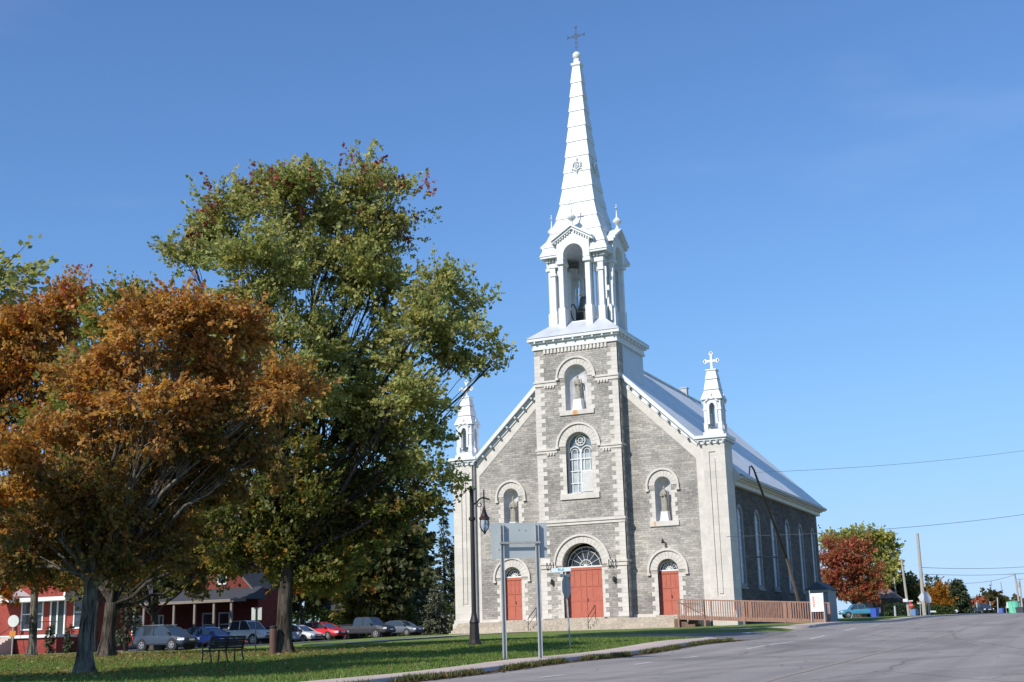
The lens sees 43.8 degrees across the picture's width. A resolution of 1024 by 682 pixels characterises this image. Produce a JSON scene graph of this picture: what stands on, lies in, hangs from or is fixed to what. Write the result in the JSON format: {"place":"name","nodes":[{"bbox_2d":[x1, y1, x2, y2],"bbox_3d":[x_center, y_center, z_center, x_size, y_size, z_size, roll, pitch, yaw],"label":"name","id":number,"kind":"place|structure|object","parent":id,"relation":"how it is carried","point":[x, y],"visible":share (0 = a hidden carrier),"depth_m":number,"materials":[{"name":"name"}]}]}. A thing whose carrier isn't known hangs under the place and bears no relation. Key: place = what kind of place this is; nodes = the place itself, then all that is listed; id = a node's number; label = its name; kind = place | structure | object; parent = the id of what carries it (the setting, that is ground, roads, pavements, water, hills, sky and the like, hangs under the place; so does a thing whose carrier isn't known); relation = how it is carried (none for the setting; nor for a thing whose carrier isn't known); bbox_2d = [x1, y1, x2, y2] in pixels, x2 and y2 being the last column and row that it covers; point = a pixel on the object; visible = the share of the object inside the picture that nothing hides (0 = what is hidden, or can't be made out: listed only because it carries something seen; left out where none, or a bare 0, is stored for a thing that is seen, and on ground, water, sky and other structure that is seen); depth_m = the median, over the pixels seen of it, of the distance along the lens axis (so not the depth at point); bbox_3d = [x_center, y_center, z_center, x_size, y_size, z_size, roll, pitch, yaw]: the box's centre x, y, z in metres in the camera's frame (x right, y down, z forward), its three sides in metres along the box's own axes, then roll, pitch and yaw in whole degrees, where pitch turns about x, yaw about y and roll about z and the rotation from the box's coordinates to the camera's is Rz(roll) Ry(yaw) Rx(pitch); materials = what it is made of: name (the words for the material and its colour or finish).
{"place":"outdoors","nodes":[
{"label":"outdoors","id":0,"kind":"place"},
{"bbox_2d":[44,636,395,653],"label":"parking lot","id":1,"kind":"structure","parent":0,"point":[244,644],"depth_m":93.48,"materials":[{"name":"grey asphalt"}]},
{"bbox_2d":[185,627,233,647],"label":"parked car","id":2,"kind":"object","parent":1,"relation":"on","point":[204,634],"visible":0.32,"depth_m":91.19,"materials":[{"name":"blue paint"}]},
{"bbox_2d":[223,620,269,644],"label":"parked car","id":3,"kind":"object","parent":1,"relation":"on","point":[246,628],"visible":0.47,"depth_m":100.53,"materials":[{"name":"silver metal"}]},
{"bbox_2d":[292,625,324,641],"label":"parked car","id":4,"kind":"object","parent":1,"relation":"on","point":[302,633],"visible":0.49,"depth_m":102.39,"materials":[{"name":"white paint"}]},
{"bbox_2d":[298,622,348,640],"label":"parked car","id":5,"kind":"object","parent":1,"relation":"on","point":[329,630],"visible":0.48,"depth_m":103.59,"materials":[{"name":"red paint"}]},
{"bbox_2d":[336,617,396,638],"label":"car","id":6,"kind":"object","parent":1,"relation":"on","point":[375,627],"visible":0.77,"depth_m":114.40,"materials":[{"name":"grey paint"}]},
{"bbox_2d":[385,620,423,636],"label":"parked car","id":7,"kind":"object","parent":1,"relation":"on","point":[406,628],"visible":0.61,"depth_m":122.13,"materials":[{"name":"metal"}]},
{"bbox_2d":[0,635,707,681],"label":"lawn","id":8,"kind":"structure","parent":0,"point":[327,662],"depth_m":40.68,"materials":[{"name":"green plant"}]},
{"bbox_2d":[315,631,531,644],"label":"church walk","id":9,"kind":"structure","parent":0,"point":[412,638],"depth_m":78.34,"materials":[{"name":"concrete"}]},
{"bbox_2d":[0,614,946,681],"bbox_3d":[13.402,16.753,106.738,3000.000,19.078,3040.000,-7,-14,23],"label":"ground","id":10,"kind":"structure","parent":0,"point":[727,628],"depth_m":67.86,"materials":[{"name":"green plant"}]},
{"bbox_2d":[8,615,18,654],"bbox_3d":[-25.242,15.047,64.427,0.560,2.350,0.070,-2,-13,0],"label":"disc sign","id":11,"kind":"object","parent":10,"relation":"on","point":[13,621],"visible":0.92,"depth_m":64.55,"materials":[{"name":"metal"}]},
{"bbox_2d":[0,234,58,420],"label":"maple tree","id":12,"kind":"object","parent":10,"relation":"on","point":[10,276],"visible":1,"depth_m":29.44,"materials":[{"name":"green plant"}]},
{"bbox_2d":[44,624,55,652],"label":"cedar shrub","id":13,"kind":"object","parent":10,"relation":"on","point":[50,640],"visible":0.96,"depth_m":94.58,"materials":[{"name":"green plant"}]},
{"bbox_2d":[0,264,104,654],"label":"maple tree","id":14,"kind":"object","parent":10,"relation":"on","point":[28,328],"visible":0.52,"depth_m":62.61,"materials":[{"name":"orange plant"}]},
{"bbox_2d":[0,563,129,654],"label":"red house","id":15,"kind":"structure","parent":10,"relation":"on","point":[59,611],"depth_m":101.41,"materials":[{"name":"brick"}]},
{"bbox_2d":[20,603,29,630],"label":"window","id":16,"kind":"structure","parent":15,"relation":"in","point":[25,607],"depth_m":102.85,"materials":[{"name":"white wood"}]},
{"bbox_2d":[37,602,43,629],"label":"window","id":17,"kind":"structure","parent":15,"relation":"in","point":[40,604],"depth_m":102.20,"materials":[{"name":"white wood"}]},
{"bbox_2d":[51,601,63,633],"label":"front door","id":18,"kind":"structure","parent":15,"relation":"in","point":[54,603],"depth_m":101.43,"materials":[{"name":"white wood"}]},
{"bbox_2d":[73,596,81,628],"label":"window","id":19,"kind":"structure","parent":15,"relation":"in","point":[76,613],"depth_m":100.74,"materials":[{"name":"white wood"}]},
{"bbox_2d":[62,621,74,652],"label":"cedar shrub","id":20,"kind":"object","parent":10,"relation":"on","point":[68,646],"visible":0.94,"depth_m":94.51,"materials":[{"name":"green plant"}]},
{"bbox_2d":[43,485,171,651],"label":"maple tree","id":21,"kind":"object","parent":10,"relation":"on","point":[153,575],"visible":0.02,"depth_m":84.95,"materials":[{"name":"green plant"}]},
{"bbox_2d":[115,585,142,650],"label":"spruce tree","id":22,"kind":"object","parent":10,"relation":"on","point":[120,641],"visible":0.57,"depth_m":90.79,"materials":[{"name":"green plant"}]},
{"bbox_2d":[0,266,275,656],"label":"maple tree","id":23,"kind":"object","parent":10,"relation":"on","point":[107,644],"visible":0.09,"depth_m":50.62,"materials":[{"name":"orange plant"}]},
{"bbox_2d":[58,492,237,649],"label":"maple tree","id":24,"kind":"object","parent":10,"relation":"on","point":[196,586],"visible":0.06,"depth_m":95.92,"materials":[{"name":"green plant"}]},
{"bbox_2d":[132,624,198,650],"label":"parked car","id":25,"kind":"object","parent":10,"relation":"on","point":[161,637],"visible":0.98,"depth_m":84.40,"materials":[{"name":"grey metal"}]},
{"bbox_2d":[0,269,341,673],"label":"maple tree","id":26,"kind":"object","parent":10,"relation":"on","point":[77,503],"visible":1,"depth_m":36.86,"materials":[{"name":"orange plant"}]},
{"bbox_2d":[128,560,278,648],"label":"porch house","id":27,"kind":"structure","parent":10,"relation":"on","point":[226,609],"depth_m":116.15,"materials":[{"name":"red brick"}]},
{"bbox_2d":[202,613,212,626],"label":"window","id":28,"kind":"structure","parent":27,"relation":"in","point":[206,617],"depth_m":116.66,"materials":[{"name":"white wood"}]},
{"bbox_2d":[218,612,229,628],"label":"window","id":29,"kind":"structure","parent":27,"relation":"in","point":[223,617],"depth_m":115.89,"materials":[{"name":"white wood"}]},
{"bbox_2d":[201,635,245,662],"bbox_3d":[-9.638,10.304,42.570,0.669,0.897,1.360,-14,-18,43],"label":"park bench","id":30,"kind":"object","parent":10,"relation":"on","point":[220,642],"visible":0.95,"depth_m":42.43,"materials":[{"name":"brown metal"}]},
{"bbox_2d":[251,607,261,651],"bbox_3d":[-9.991,11.458,49.773,0.400,2.060,0.072,-2,-13,0],"label":"park sign","id":31,"kind":"object","parent":10,"relation":"on","point":[256,614],"visible":0.79,"depth_m":49.95,"materials":[{"name":"metal"}]},
{"bbox_2d":[269,625,276,653],"bbox_3d":[-9.037,11.355,48.242,0.310,1.170,0.302,-7,-14,23],"label":"litter bin","id":32,"kind":"object","parent":10,"relation":"on","point":[273,641],"visible":0.75,"depth_m":48.15,"materials":[{"name":"brown metal"}]},
{"bbox_2d":[0,638,551,681],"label":"fallen leaves","id":33,"kind":"object","parent":10,"relation":"on","point":[138,654],"visible":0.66,"depth_m":44.58,"materials":[{"name":"brown plant"}]},
{"bbox_2d":[241,471,320,613],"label":"maple tree","id":34,"kind":"object","parent":10,"relation":"on","point":[295,604],"visible":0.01,"depth_m":145.58,"materials":[{"name":"green plant"}]},
{"bbox_2d":[293,568,333,641],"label":"maple tree","id":35,"kind":"object","parent":10,"relation":"on","point":[299,597],"visible":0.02,"depth_m":125.31,"materials":[{"name":"green plant"}]},
{"bbox_2d":[302,470,332,613],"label":"maple tree","id":36,"kind":"object","parent":10,"relation":"on","point":[323,601],"depth_m":149.94,"materials":[{"name":"green plant"}]},
{"bbox_2d":[147,138,517,653],"bbox_3d":[-7.290,1.663,50.886,15.140,21.717,10.722,-1,-13,-2],"label":"maple tree","id":37,"kind":"object","parent":10,"relation":"on","point":[304,530],"visible":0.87,"depth_m":50.22,"materials":[{"name":"green plant"}]},
{"bbox_2d":[319,599,365,640],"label":"red barn","id":38,"kind":"structure","parent":10,"relation":"on","point":[328,605],"depth_m":146.75,"materials":[{"name":"wood"}]},
{"bbox_2d":[328,540,379,637],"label":"maple tree","id":39,"kind":"object","parent":10,"relation":"on","point":[351,612],"visible":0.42,"depth_m":129.60,"materials":[{"name":"green plant"}]},
{"bbox_2d":[292,601,455,641],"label":"hedge","id":40,"kind":"object","parent":10,"relation":"on","point":[311,615],"visible":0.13,"depth_m":144.59,"materials":[{"name":"green plant"}]},
{"bbox_2d":[355,523,436,636],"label":"maple tree","id":41,"kind":"object","parent":10,"relation":"on","point":[398,577],"visible":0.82,"depth_m":129.51,"materials":[{"name":"green plant"}]},
{"bbox_2d":[409,566,425,626],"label":"spruce tree","id":42,"kind":"object","parent":10,"relation":"on","point":[417,594],"visible":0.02,"depth_m":152.07,"materials":[{"name":"green plant"}]},
{"bbox_2d":[407,518,437,610],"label":"maple tree","id":43,"kind":"object","parent":10,"relation":"on","point":[430,536],"visible":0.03,"depth_m":168.89,"materials":[{"name":"green plant"}]},
{"bbox_2d":[409,518,442,601],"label":"maple tree","id":44,"kind":"object","parent":10,"relation":"on","point":[417,523],"depth_m":162.16,"materials":[{"name":"green plant"}]},
{"bbox_2d":[410,555,447,635],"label":"spruce tree","id":45,"kind":"object","parent":10,"relation":"on","point":[421,603],"visible":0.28,"depth_m":136.91,"materials":[{"name":"green plant"}]},
{"bbox_2d":[420,574,452,634],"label":"spruce tree","id":46,"kind":"object","parent":10,"relation":"on","point":[427,624],"visible":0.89,"depth_m":125.05,"materials":[{"name":"green plant"}]},
{"bbox_2d":[428,516,454,629],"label":"spruce tree","id":47,"kind":"object","parent":10,"relation":"on","point":[448,584],"visible":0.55,"depth_m":147.65,"materials":[{"name":"green plant"}]},
{"bbox_2d":[447,595,455,626],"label":"spruce tree","id":48,"kind":"object","parent":10,"relation":"on","point":[453,617],"visible":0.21,"depth_m":129.22,"materials":[{"name":"green plant"}]},
{"bbox_2d":[467,487,489,644],"bbox_3d":[-1.292,8.710,49.291,0.978,6.120,0.544,-3,-13,7],"label":"street lamp","id":49,"kind":"object","parent":10,"relation":"on","point":[474,636],"visible":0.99,"depth_m":49.32,"materials":[{"name":"brown metal"}]},
{"bbox_2d":[491,523,547,658],"bbox_3d":[0.268,7.355,36.583,1.650,4.260,0.175,1,-13,-11],"label":"road sign","id":50,"kind":"object","parent":10,"relation":"on","point":[517,540],"visible":0.94,"depth_m":36.92,"materials":[{"name":"metal"}]},
{"bbox_2d":[551,567,570,645],"bbox_3d":[1.910,9.710,45.950,0.764,3.074,0.531,4,-14,-22],"label":"street sign","id":51,"kind":"object","parent":10,"relation":"on","point":[566,586],"visible":0.98,"depth_m":46.22,"materials":[{"name":"metal"}]},
{"bbox_2d":[448,26,826,633],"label":"church","id":52,"kind":"structure","parent":10,"relation":"on","point":[609,461],"depth_m":89.87,"materials":[{"name":"grey stone"}]},
{"bbox_2d":[509,496,517,522],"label":"statue","id":53,"kind":"object","parent":52,"relation":"on","point":[513,506],"visible":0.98,"depth_m":91.58,"materials":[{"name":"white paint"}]},
{"bbox_2d":[505,577,522,619],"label":"side door","id":54,"kind":"structure","parent":52,"relation":"in","point":[513,586],"depth_m":90.52,"materials":[{"name":"red paint"}]},
{"bbox_2d":[570,292,585,321],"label":"bell","id":55,"kind":"object","parent":52,"relation":"on","point":[580,314],"visible":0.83,"depth_m":94.26,"materials":[{"name":"black metal"}]},
{"bbox_2d":[572,375,584,409],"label":"statue","id":56,"kind":"object","parent":52,"relation":"on","point":[578,401],"visible":1,"depth_m":90.39,"materials":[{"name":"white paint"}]},
{"bbox_2d":[568,433,592,493],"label":"window","id":57,"kind":"structure","parent":52,"relation":"in","point":[579,445],"depth_m":89.53,"materials":[{"name":"white glass"}]},
{"bbox_2d":[566,566,603,617],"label":"main door","id":58,"kind":"structure","parent":52,"relation":"in","point":[586,582],"depth_m":87.74,"materials":[{"name":"red paint"}]},
{"bbox_2d":[660,486,670,520],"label":"statue","id":59,"kind":"object","parent":52,"relation":"on","point":[665,512],"visible":1,"depth_m":86.98,"materials":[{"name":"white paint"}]},
{"bbox_2d":[659,571,680,614],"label":"side door","id":60,"kind":"structure","parent":52,"relation":"in","point":[669,580],"depth_m":85.96,"materials":[{"name":"red paint"}]},
{"bbox_2d":[736,504,748,588],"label":"nave window","id":61,"kind":"structure","parent":52,"relation":"in","point":[743,572],"depth_m":87.93,"materials":[{"name":"glass"}]},
{"bbox_2d":[753,509,765,590],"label":"nave window","id":62,"kind":"structure","parent":52,"relation":"in","point":[760,574],"depth_m":92.31,"materials":[{"name":"glass"}]},
{"bbox_2d":[770,515,781,591],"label":"nave window","id":63,"kind":"structure","parent":52,"relation":"in","point":[773,538],"depth_m":96.76,"materials":[{"name":"glass"}]},
{"bbox_2d":[784,519,794,593],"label":"nave window","id":64,"kind":"structure","parent":52,"relation":"in","point":[786,525],"depth_m":101.45,"materials":[{"name":"glass"}]},
{"bbox_2d":[798,524,806,594],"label":"nave window","id":65,"kind":"structure","parent":52,"relation":"in","point":[800,536],"depth_m":105.85,"materials":[{"name":"glass"}]},
{"bbox_2d":[810,528,817,582],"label":"nave window","id":66,"kind":"structure","parent":52,"relation":"in","point":[812,536],"depth_m":110.48,"materials":[{"name":"glass"}]},
{"bbox_2d":[727,514,1023,536],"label":"overhead wire","id":67,"kind":"object","parent":52,"relation":"attached to","point":[866,530],"visible":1,"depth_m":86.54,"materials":[{"name":"black metal"}]},
{"bbox_2d":[756,451,1018,472],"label":"overhead wire","id":68,"kind":"object","parent":52,"relation":"attached to","point":[891,464],"visible":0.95,"depth_m":104.26,"materials":[{"name":"black metal"}]},
{"bbox_2d":[674,599,830,627],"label":"ramp","id":69,"kind":"structure","parent":10,"relation":"on","point":[681,621],"depth_m":79.41,"materials":[{"name":"red wood"}]},
{"bbox_2d":[747,465,804,618],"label":"leaning pole","id":70,"kind":"object","parent":10,"relation":"on","point":[782,546],"visible":0.93,"depth_m":80.16,"materials":[{"name":"brown wood"}]},
{"bbox_2d":[809,590,825,621],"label":"notice board","id":71,"kind":"object","parent":10,"relation":"on","point":[816,602],"visible":0.95,"depth_m":77.21,"materials":[{"name":"metal"}]},
{"bbox_2d":[804,582,837,621],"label":"shed","id":72,"kind":"structure","parent":10,"relation":"on","point":[829,592],"depth_m":93.21,"materials":[{"name":"blue"}]},
{"bbox_2d":[818,525,890,617],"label":"maple tree","id":73,"kind":"object","parent":10,"relation":"on","point":[853,589],"visible":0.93,"depth_m":177.98,"materials":[{"name":"red plant"}]},
{"bbox_2d":[838,604,880,617],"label":"parked car","id":74,"kind":"object","parent":10,"relation":"on","point":[854,609],"visible":0.73,"depth_m":155.54,"materials":[{"name":"teal paint"}]},
{"bbox_2d":[818,521,905,588],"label":"maple tree","id":75,"kind":"object","parent":10,"relation":"on","point":[885,542],"visible":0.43,"depth_m":192.65,"materials":[{"name":"green plant"}]},
{"bbox_2d":[869,608,878,616],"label":"waste bin","id":76,"kind":"object","parent":10,"relation":"on","point":[874,612],"visible":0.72,"depth_m":152.08,"materials":[{"name":"plastic"}]},
{"bbox_2d":[857,589,903,616],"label":"brown bungalow","id":77,"kind":"object","parent":10,"relation":"on","point":[889,596],"visible":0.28,"depth_m":185.77,"materials":[{"name":"brick"}]},
{"bbox_2d":[883,602,906,616],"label":"hedge","id":78,"kind":"object","parent":10,"relation":"on","point":[900,606],"visible":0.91,"depth_m":175.71,"materials":[{"name":"green plant"}]},
{"bbox_2d":[887,598,905,615],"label":"garden shed","id":79,"kind":"structure","parent":10,"relation":"on","point":[897,600],"depth_m":180.84,"materials":[{"name":"wood"}]},
{"bbox_2d":[900,559,910,615],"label":"utility pole","id":80,"kind":"object","parent":10,"relation":"on","point":[906,596],"visible":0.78,"depth_m":141.96,"materials":[{"name":"grey wood"}]},
{"bbox_2d":[891,570,920,605],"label":"maple tree","id":81,"kind":"object","parent":10,"relation":"on","point":[912,590],"visible":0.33,"depth_m":194.49,"materials":[{"name":"green plant"}]},
{"bbox_2d":[904,570,927,612],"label":"maple tree","id":82,"kind":"object","parent":10,"relation":"on","point":[913,580],"visible":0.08,"depth_m":199.44,"materials":[{"name":"green plant"}]},
{"bbox_2d":[916,533,926,614],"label":"utility pole","id":83,"kind":"object","parent":10,"relation":"on","point":[924,612],"visible":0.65,"depth_m":147.29,"materials":[{"name":"grey wood"}]},
{"bbox_2d":[910,602,936,614],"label":"hedge","id":84,"kind":"object","parent":10,"relation":"on","point":[917,606],"visible":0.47,"depth_m":170.74,"materials":[{"name":"green plant"}]},
{"bbox_2d":[924,591,930,615],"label":"road sign","id":85,"kind":"object","parent":10,"relation":"on","point":[927,598],"visible":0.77,"depth_m":122.31,"materials":[{"name":"metal"}]},
{"bbox_2d":[924,574,935,614],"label":"spruce tree","id":86,"kind":"object","parent":10,"relation":"on","point":[930,579],"visible":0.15,"depth_m":225.60,"materials":[{"name":"green plant"}]},
{"bbox_2d":[916,576,957,614],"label":"maple tree","id":87,"kind":"object","parent":10,"relation":"on","point":[938,594],"visible":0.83,"depth_m":184.95,"materials":[{"name":"orange plant"}]},
{"bbox_2d":[935,604,956,614],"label":"hedge","id":88,"kind":"object","parent":10,"relation":"on","point":[948,608],"visible":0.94,"depth_m":173.60,"materials":[{"name":"green plant"}]},
{"bbox_2d":[944,578,974,613],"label":"spruce tree","id":89,"kind":"object","parent":10,"relation":"on","point":[958,589],"visible":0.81,"depth_m":194.97,"materials":[{"name":"green plant"}]},
{"bbox_2d":[973,603,993,612],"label":"parked car","id":90,"kind":"object","parent":10,"relation":"on","point":[984,607],"visible":0.77,"depth_m":209.03,"materials":[{"name":"blue paint"}]},
{"bbox_2d":[971,595,995,612],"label":"red bush","id":91,"kind":"object","parent":10,"relation":"on","point":[980,600],"visible":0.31,"depth_m":243.00,"materials":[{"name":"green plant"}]},
{"bbox_2d":[972,581,1008,609],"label":"maple tree","id":92,"kind":"object","parent":10,"relation":"on","point":[991,595],"visible":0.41,"depth_m":253.27,"materials":[{"name":"green plant"}]},
{"bbox_2d":[1007,601,1019,612],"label":"waste bin","id":93,"kind":"object","parent":10,"relation":"on","point":[1012,605],"visible":0.69,"depth_m":219.07,"materials":[{"name":"plastic"}]},
{"bbox_2d":[1014,572,1020,606],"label":"utility pole","id":94,"kind":"object","parent":10,"relation":"on","point":[1017,584],"visible":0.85,"depth_m":225.31,"materials":[{"name":"grey wood"}]},
{"bbox_2d":[0,0,1023,624],"label":"sky","id":95,"kind":"structure","parent":0,"point":[822,199],"materials":[{"name":"blue"}]},
{"bbox_2d":[304,637,726,681],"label":"sidewalk","id":96,"kind":"structure","parent":0,"point":[494,665],"depth_m":34.51,"materials":[{"name":"concrete"}]},
{"bbox_2d":[392,640,745,681],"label":"kerb litter","id":97,"kind":"object","parent":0,"point":[504,670],"visible":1,"depth_m":34.80,"materials":[{"name":"beige plant"}]},
{"bbox_2d":[548,631,791,639],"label":"side street","id":98,"kind":"structure","parent":0,"point":[746,636],"depth_m":59.94,"materials":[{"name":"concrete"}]},
{"bbox_2d":[418,613,1023,681],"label":"road","id":99,"kind":"structure","parent":0,"point":[989,650],"depth_m":33.50,"materials":[{"name":"grey asphalt"}]},
{"bbox_2d":[331,636,734,681],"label":"gutter weeds","id":100,"kind":"object","parent":99,"relation":"on","point":[466,672],"visible":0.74,"depth_m":33.55,"materials":[{"name":"green plant"}]},
{"bbox_2d":[539,624,878,677],"bbox_3d":[10.555,11.555,49.385,0.140,1.056,48.500,-7,-14,23],"label":"lane marking","id":101,"kind":"object","parent":99,"relation":"on","point":[697,656],"visible":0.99,"depth_m":44.90,"materials":[{"name":"white paint"}]},
{"bbox_2d":[761,614,1020,681],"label":"line","id":102,"kind":"object","parent":99,"relation":"on","point":[864,656],"visible":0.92,"depth_m":32.38,"materials":[{"name":"white paint"}]},
{"bbox_2d":[705,613,1001,629],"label":"sidewalk","id":103,"kind":"structure","parent":0,"point":[806,625],"depth_m":77.67,"materials":[{"name":"concrete"}]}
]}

